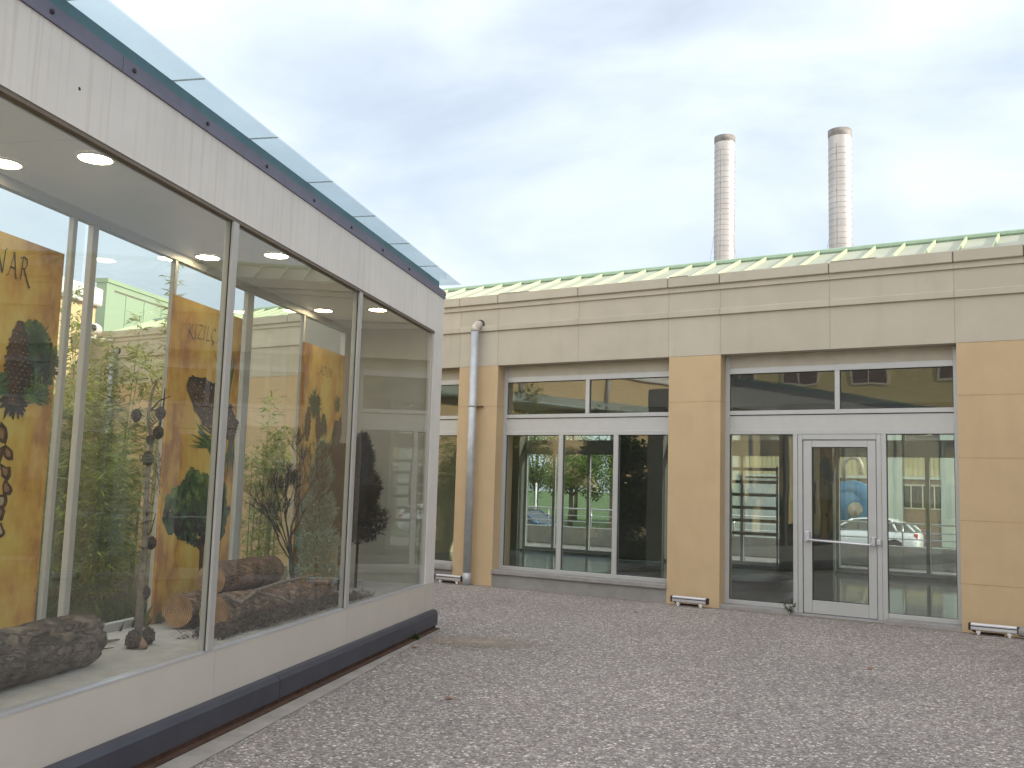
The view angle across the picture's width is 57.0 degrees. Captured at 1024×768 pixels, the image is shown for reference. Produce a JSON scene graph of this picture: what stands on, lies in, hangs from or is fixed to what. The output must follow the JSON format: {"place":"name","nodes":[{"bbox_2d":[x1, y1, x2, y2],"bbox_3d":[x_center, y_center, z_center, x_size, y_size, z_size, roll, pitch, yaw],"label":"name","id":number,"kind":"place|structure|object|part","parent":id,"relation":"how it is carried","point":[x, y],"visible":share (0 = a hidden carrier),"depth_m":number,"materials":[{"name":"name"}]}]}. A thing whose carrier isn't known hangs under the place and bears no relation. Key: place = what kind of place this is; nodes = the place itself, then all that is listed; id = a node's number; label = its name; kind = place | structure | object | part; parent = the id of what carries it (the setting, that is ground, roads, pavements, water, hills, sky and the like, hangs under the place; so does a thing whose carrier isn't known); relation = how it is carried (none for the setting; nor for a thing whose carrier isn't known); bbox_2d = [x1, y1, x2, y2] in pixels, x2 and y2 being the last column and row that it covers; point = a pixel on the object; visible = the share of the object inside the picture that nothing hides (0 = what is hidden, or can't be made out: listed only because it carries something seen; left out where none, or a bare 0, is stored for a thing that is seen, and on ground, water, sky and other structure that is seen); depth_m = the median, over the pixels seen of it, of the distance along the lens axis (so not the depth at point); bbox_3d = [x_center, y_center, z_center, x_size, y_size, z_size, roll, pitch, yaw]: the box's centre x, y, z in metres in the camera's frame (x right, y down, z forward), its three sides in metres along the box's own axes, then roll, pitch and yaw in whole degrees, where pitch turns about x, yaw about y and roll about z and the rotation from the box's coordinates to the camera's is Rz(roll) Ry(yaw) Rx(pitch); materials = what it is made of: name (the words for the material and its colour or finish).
{"place":"outdoors","nodes":[
{"label":"outdoors","id":0,"kind":"place"},
{"bbox_2d":[34,594,163,630],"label":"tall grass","id":1,"kind":"structure","parent":0,"point":[111,610],"depth_m":8.94,"materials":[{"name":"green plant"}]},
{"bbox_2d":[0,0,1023,492],"label":"sky","id":2,"kind":"structure","parent":0,"point":[500,141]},
{"bbox_2d":[80,491,955,548],"bbox_3d":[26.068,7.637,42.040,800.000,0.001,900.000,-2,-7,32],"label":"ground","id":3,"kind":"structure","parent":0,"point":[545,500],"depth_m":117.25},
{"bbox_2d":[48,277,102,541],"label":"yellow wing","id":4,"kind":"structure","parent":3,"relation":"on","point":[98,299],"depth_m":19.27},
{"bbox_2d":[527,508,567,525],"bbox_3d":[0.476,5.361,35.089,4.200,1.505,2.080,-2,-7,32],"label":"parked car","id":5,"kind":"object","parent":3,"relation":"on","point":[536,516],"visible":0.07,"depth_m":34.64,"materials":[{"name":"silver metal"}]},
{"bbox_2d":[528,436,573,508],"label":"leafy tree","id":6,"kind":"object","parent":3,"relation":"on","point":[531,479],"visible":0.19,"depth_m":57.36,"materials":[{"name":"green plant"}]},
{"bbox_2d":[532,439,611,526],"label":"leafy tree","id":7,"kind":"object","parent":3,"relation":"on","point":[576,470],"visible":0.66,"depth_m":51.99,"materials":[{"name":"green plant"}]},
{"bbox_2d":[548,436,607,520],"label":"leafy tree","id":8,"kind":"object","parent":3,"relation":"on","point":[575,499],"visible":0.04,"depth_m":67.04,"materials":[{"name":"green plant"}]},
{"bbox_2d":[592,436,613,496],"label":"leafy tree","id":9,"kind":"object","parent":3,"relation":"on","point":[610,466],"visible":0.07,"depth_m":48.67,"materials":[{"name":"green plant"}]},
{"bbox_2d":[840,457,866,522],"bbox_3d":[14.401,5.016,39.852,2.070,4.045,0.940,-2,-7,32],"label":"turbine casing","id":10,"kind":"object","parent":3,"relation":"on","point":[853,498],"visible":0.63,"depth_m":39.66,"materials":[{"name":"metal"}]},
{"bbox_2d":[841,517,923,546],"bbox_3d":[13.738,5.950,36.868,4.200,1.505,2.080,-2,-7,32],"label":"parked car","id":11,"kind":"object","parent":3,"relation":"on","point":[892,527],"visible":0.21,"depth_m":35.98,"materials":[{"name":"white metal"}]},
{"bbox_3d":[13.800,5.403,36.096,2.950,0.490,0.161,-2,-7,31],"label":"side window","id":12,"kind":"part","parent":11,"relation":"part of","materials":[{"name":"glass"}]},
{"bbox_3d":[15.351,5.506,35.928,0.280,0.260,1.440,-2,-7,32],"label":"rear window","id":13,"kind":"part","parent":11,"relation":"part of","materials":[{"name":"grey glass"}]},
{"bbox_2d":[535,483,536,508],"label":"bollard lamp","id":14,"kind":"object","parent":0,"point":[535,495],"visible":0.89,"depth_m":48.71,"materials":[{"name":"white plastic"}]},
{"bbox_2d":[191,542,1023,767],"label":"courtyard paving","id":15,"kind":"structure","parent":0,"point":[583,681],"depth_m":6.93,"materials":[{"name":"grey gravel"}]},
{"bbox_2d":[90,278,168,376],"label":"green clad wall","id":16,"kind":"structure","parent":15,"relation":"on","point":[120,300],"depth_m":22.92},
{"bbox_2d":[37,549,286,602],"bbox_3d":[-6.794,2.141,7.870,8.853,0.001,21.697,0,-6,12],"label":"planting bed","id":17,"kind":"object","parent":15,"relation":"on","point":[123,585],"depth_m":12.66,"materials":[{"name":"soil"}]},
{"bbox_2d":[40,362,74,555],"bbox_3d":[-5.888,0.992,10.707,1.426,2.952,1.735,2,-6,-2],"label":"bamboo clump","id":18,"kind":"object","parent":17,"relation":"on","point":[61,439],"visible":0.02,"depth_m":11.28,"materials":[{"name":"green plant"}]},
{"bbox_2d":[37,320,116,596],"bbox_3d":[-5.676,0.900,11.613,1.634,3.342,2.134,3,-6,-8],"label":"bamboo clump","id":19,"kind":"object","parent":17,"relation":"on","point":[65,435],"visible":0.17,"depth_m":11.25,"materials":[{"name":"green plant"}]},
{"bbox_2d":[37,415,148,601],"bbox_3d":[-4.979,1.377,10.731,1.606,2.244,1.713,5,-7,-27],"label":"bamboo clump","id":20,"kind":"object","parent":17,"relation":"on","point":[97,485],"visible":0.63,"depth_m":10.56,"materials":[{"name":"green plant"}]},
{"bbox_2d":[43,374,143,582],"bbox_3d":[-5.827,1.279,12.938,1.594,2.865,1.598,-2,-7,32],"label":"bamboo clump","id":21,"kind":"object","parent":17,"relation":"on","point":[119,435],"visible":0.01,"depth_m":12.97,"materials":[{"name":"green plant"}]},
{"bbox_2d":[45,264,185,599],"bbox_3d":[-4.826,0.358,11.609,1.594,4.468,1.416,2,-6,1],"label":"bamboo clump","id":22,"kind":"object","parent":17,"relation":"on","point":[99,426],"visible":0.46,"depth_m":11.72,"materials":[{"name":"green plant"}]},
{"bbox_2d":[235,389,293,558],"bbox_3d":[-3.632,1.459,13.634,1.327,2.787,1.171,5,-7,-31],"label":"bamboo clump","id":23,"kind":"object","parent":17,"relation":"on","point":[269,470],"visible":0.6,"depth_m":13.64,"materials":[{"name":"green plant"}]},
{"bbox_2d":[0,0,445,767],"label":"display case","id":24,"kind":"object","parent":15,"relation":"on","point":[104,130],"visible":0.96,"depth_m":5.81,"materials":[{"name":"metal"}]},
{"bbox_2d":[0,231,64,627],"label":"poster panel","id":25,"kind":"object","parent":24,"relation":"on","point":[31,276],"visible":1,"depth_m":5.25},
{"bbox_2d":[0,612,107,688],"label":"bark log","id":26,"kind":"object","parent":24,"relation":"on","point":[38,649],"visible":1,"depth_m":4.63,"materials":[{"name":"brown wood"}]},
{"bbox_2d":[107,639,119,642],"bbox_3d":[-2.456,1.547,5.647,0.025,0.021,0.267,-1,-7,26],"label":"wood scrap","id":27,"kind":"object","parent":24,"relation":"on","point":[110,640],"visible":0.41,"depth_m":5.71,"materials":[{"name":"wood"}]},
{"bbox_2d":[124,380,171,649],"bbox_3d":[-2.219,0.779,5.708,0.246,1.613,0.479,0,-6,11],"label":"bare sapling","id":28,"kind":"object","parent":24,"relation":"on","point":[138,636],"visible":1,"depth_m":5.67,"materials":[{"name":"brown wood"}]},
{"bbox_2d":[150,294,242,623],"bbox_3d":[-2.329,0.560,7.074,0.027,2.295,1.022,0,-6,12],"label":"poster panel","id":29,"kind":"object","parent":24,"relation":"on","point":[185,468],"visible":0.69,"depth_m":6.89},
{"bbox_2d":[162,584,281,627],"bbox_3d":[-2.102,1.604,7.006,0.238,0.249,1.483,1,-6,10],"label":"cut log","id":30,"kind":"object","parent":24,"relation":"on","point":[180,610],"visible":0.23,"depth_m":6.29,"materials":[{"name":"brown wood"}]},
{"bbox_2d":[196,555,283,593],"bbox_3d":[-1.990,1.411,6.973,0.238,0.254,1.005,1,-6,10],"label":"cut log","id":31,"kind":"object","parent":30,"relation":"on","point":[248,573],"visible":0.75,"depth_m":6.83,"materials":[{"name":"brown wood"}]},
{"bbox_2d":[199,578,333,624],"bbox_3d":[-1.785,1.620,7.131,0.236,0.239,1.803,0,-6,13],"label":"cut log","id":32,"kind":"object","parent":24,"relation":"on","point":[227,611],"visible":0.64,"depth_m":6.83,"materials":[{"name":"brown wood"}]},
{"bbox_2d":[221,574,321,604],"bbox_3d":[-1.722,1.507,6.974,0.056,0.103,1.706,1,-6,11],"label":"fallen branch","id":33,"kind":"object","parent":32,"relation":"on","point":[241,601],"visible":1,"depth_m":6.64,"materials":[{"name":"brown wood"}]},
{"bbox_2d":[166,588,377,639],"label":"needle litter","id":34,"kind":"object","parent":24,"relation":"on","point":[224,630],"visible":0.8,"depth_m":6.69,"materials":[{"name":"brown plant"}]},
{"bbox_2d":[257,591,298,605],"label":"fallen branch","id":35,"kind":"object","parent":34,"relation":"on","point":[271,595],"visible":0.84,"depth_m":6.80,"materials":[{"name":"brown wood"}]},
{"bbox_2d":[242,416,345,582],"bbox_3d":[-1.860,1.034,7.985,0.912,1.595,0.547,6,-7,-32],"label":"dead shrub","id":36,"kind":"object","parent":24,"relation":"on","point":[290,477],"visible":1,"depth_m":8.01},
{"bbox_2d":[286,438,340,582],"bbox_3d":[-1.731,1.186,8.503,0.551,1.405,0.525,7,-8,-38],"label":"spruce","id":37,"kind":"object","parent":24,"relation":"on","point":[318,528],"visible":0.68,"depth_m":8.42,"materials":[{"name":"green plant"}]},
{"bbox_2d":[289,342,344,582],"bbox_3d":[-1.871,0.800,9.161,0.025,2.295,1.012,0,-6,12],"label":"poster panel","id":38,"kind":"object","parent":24,"relation":"on","point":[321,390],"visible":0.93,"depth_m":9.07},
{"bbox_2d":[309,441,374,590],"bbox_3d":[-1.613,1.236,8.894,0.672,1.399,0.611,-2,-7,32],"label":"dead conifer","id":39,"kind":"object","parent":24,"relation":"on","point":[339,468],"visible":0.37,"depth_m":8.85,"materials":[{"name":"brown plant"}]},
{"bbox_2d":[334,431,391,587],"bbox_3d":[-1.473,1.199,9.127,0.638,1.530,0.656,-2,-7,32],"label":"dead conifer","id":40,"kind":"object","parent":24,"relation":"on","point":[367,476],"visible":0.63,"depth_m":9.08,"materials":[{"name":"black plant"}]},
{"bbox_2d":[156,629,439,767],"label":"concrete strip","id":41,"kind":"object","parent":15,"relation":"on","point":[196,756],"visible":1,"depth_m":5.84,"materials":[{"name":"grey concrete"}]},
{"bbox_2d":[412,634,421,639],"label":"weed tuft","id":42,"kind":"object","parent":15,"relation":"on","point":[416,637],"visible":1,"depth_m":9.07,"materials":[{"name":"green plant"}]},
{"bbox_2d":[434,574,461,583],"bbox_3d":[-0.955,2.974,14.357,0.506,0.129,0.103,-2,-7,32],"label":"linear floodlight","id":43,"kind":"object","parent":15,"relation":"on","point":[455,578],"visible":1,"depth_m":14.34,"materials":[{"name":"metal"}]},
{"bbox_2d":[84,229,1023,636],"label":"museum building","id":44,"kind":"structure","parent":15,"relation":"on","point":[672,379],"depth_m":13.16,"materials":[{"name":"stone"}]},
{"bbox_2d":[91,323,113,341],"bbox_3d":[-8.415,-1.062,19.280,0.445,0.338,0.350,2,-6,-6],"label":"security camera","id":45,"kind":"object","parent":44,"relation":"attached to","point":[97,328],"visible":0.7,"depth_m":19.17,"materials":[{"name":"white plastic"}]},
{"bbox_2d":[101,347,120,472],"bbox_3d":[-8.221,1.266,19.099,0.212,4.116,0.196,-2,-7,32],"label":"drain pipe","id":46,"kind":"object","parent":44,"relation":"attached to","point":[111,372],"visible":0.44,"depth_m":19.19,"materials":[{"name":"grey metal"}]},
{"bbox_2d":[435,369,459,564],"bbox_3d":[-1.966,1.341,15.610,2.850,3.087,0.075,-2,-7,32],"label":"window","id":47,"kind":"structure","parent":44,"relation":"in","point":[448,424],"depth_m":15.11,"materials":[{"name":"metal"}]},
{"bbox_2d":[462,320,484,585],"bbox_3d":[-0.593,1.010,14.425,0.210,4.069,0.181,-2,-7,32],"label":"drain pipe","id":48,"kind":"object","parent":44,"relation":"attached to","point":[470,466],"visible":1,"depth_m":14.37,"materials":[{"name":"grey metal"}]},
{"bbox_2d":[523,409,618,554],"bbox_3d":[1.406,2.190,21.630,2.550,3.277,0.075,-2,-7,32],"label":"window","id":49,"kind":"structure","parent":44,"relation":"in","point":[589,448],"depth_m":21.74,"materials":[{"name":"metal"}]},
{"bbox_2d":[499,359,668,582],"bbox_3d":[1.052,1.230,13.758,2.795,3.087,0.075,-2,-7,32],"label":"window","id":50,"kind":"structure","parent":44,"relation":"in","point":[587,423],"depth_m":13.82,"materials":[{"name":"metal"}]},
{"bbox_2d":[667,406,778,565],"bbox_3d":[4.447,2.079,19.764,2.490,3.277,0.075,-2,-7,32],"label":"window","id":51,"kind":"structure","parent":44,"relation":"in","point":[742,448],"depth_m":19.46,"materials":[{"name":"metal"}]},
{"bbox_2d":[732,467,777,569],"bbox_3d":[4.845,2.701,19.170,1.150,2.043,0.070,-2,-7,32],"label":"slatted screen","id":52,"kind":"object","parent":44,"relation":"on","point":[754,507],"visible":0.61,"depth_m":19.07,"materials":[{"name":"metal"}]},
{"bbox_2d":[782,601,795,611],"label":"weed tuft","id":53,"kind":"object","parent":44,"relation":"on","point":[791,607],"visible":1,"depth_m":11.80,"materials":[{"name":"green plant"}]},
{"bbox_2d":[803,440,877,618],"bbox_3d":[4.084,1.789,11.767,0.887,2.175,0.136,-2,-7,32],"label":"door","id":54,"kind":"structure","parent":44,"relation":"in","point":[811,605],"depth_m":11.74,"materials":[{"name":"metal"}]},
{"bbox_2d":[724,345,961,624],"bbox_3d":[4.089,1.215,11.883,2.870,3.282,0.075,-2,-7,32],"label":"window","id":55,"kind":"structure","parent":44,"relation":"in","point":[923,420],"depth_m":11.93,"materials":[{"name":"metal"}]},
{"bbox_2d":[836,403,956,578],"bbox_3d":[7.468,1.968,17.911,2.520,3.277,0.075,-2,-7,32],"label":"window","id":56,"kind":"structure","parent":44,"relation":"in","point":[927,449],"depth_m":17.87,"materials":[{"name":"metal"}]},
{"bbox_2d":[670,595,708,607],"bbox_3d":[2.329,2.853,12.342,0.506,0.129,0.103,-2,-7,32],"label":"linear floodlight","id":57,"kind":"object","parent":15,"relation":"on","point":[677,599],"visible":1,"depth_m":12.32,"materials":[{"name":"white plastic"}]},
{"bbox_2d":[460,583,1023,637],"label":"sand strip","id":58,"kind":"object","parent":15,"relation":"on","point":[742,610],"visible":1,"depth_m":11.94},
{"bbox_2d":[968,622,1023,637],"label":"linear floodlight","id":59,"kind":"object","parent":15,"relation":"on","point":[977,628],"visible":1,"depth_m":10.45,"materials":[{"name":"white plastic"}]},
{"bbox_2d":[527,524,778,557],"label":"concrete wall","id":60,"kind":"structure","parent":0,"point":[755,546],"depth_m":24.68,"materials":[{"name":"grey concrete"}]},
{"bbox_2d":[527,506,778,535],"bbox_3d":[-3.418,3.760,28.358,23.340,0.502,0.044,-2,-7,32],"label":"metal railing","id":61,"kind":"object","parent":60,"relation":"on","point":[733,522],"visible":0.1,"depth_m":24.87,"materials":[{"name":"metal"}]},
{"bbox_2d":[732,571,792,591],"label":"round platform","id":62,"kind":"structure","parent":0,"point":[751,582],"depth_m":14.59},
{"bbox_2d":[608,435,955,547],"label":"factory building","id":63,"kind":"structure","parent":0,"point":[906,490],"depth_m":46.33,"materials":[{"name":"brick"}]},
{"bbox_2d":[710,134,736,260],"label":"factory chimney","id":64,"kind":"object","parent":63,"relation":"on","point":[724,199],"visible":0.41,"depth_m":64.40,"materials":[{"name":"metal"}]},
{"bbox_2d":[739,478,778,537],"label":"roller door","id":65,"kind":"structure","parent":63,"relation":"in","point":[749,488],"depth_m":50.00,"materials":[{"name":"metal"}]},
{"bbox_2d":[827,127,852,248],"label":"factory chimney","id":66,"kind":"object","parent":63,"relation":"on","point":[840,183],"visible":0.43,"depth_m":57.75,"materials":[{"name":"metal"}]},
{"bbox_2d":[904,484,940,509],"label":"window","id":67,"kind":"structure","parent":63,"relation":"in","point":[914,495],"depth_m":46.04,"materials":[{"name":"grey glass"}]},
{"bbox_2d":[841,544,956,571],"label":"concrete wall","id":68,"kind":"structure","parent":0,"point":[912,557],"depth_m":20.09,"materials":[{"name":"grey concrete"}]},
{"bbox_2d":[841,520,955,545],"bbox_3d":[11.893,3.110,18.150,10.940,0.502,0.044,-2,-7,32],"label":"metal railing","id":69,"kind":"object","parent":68,"relation":"on","point":[903,532],"visible":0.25,"depth_m":20.26,"materials":[{"name":"metal"}]}
]}

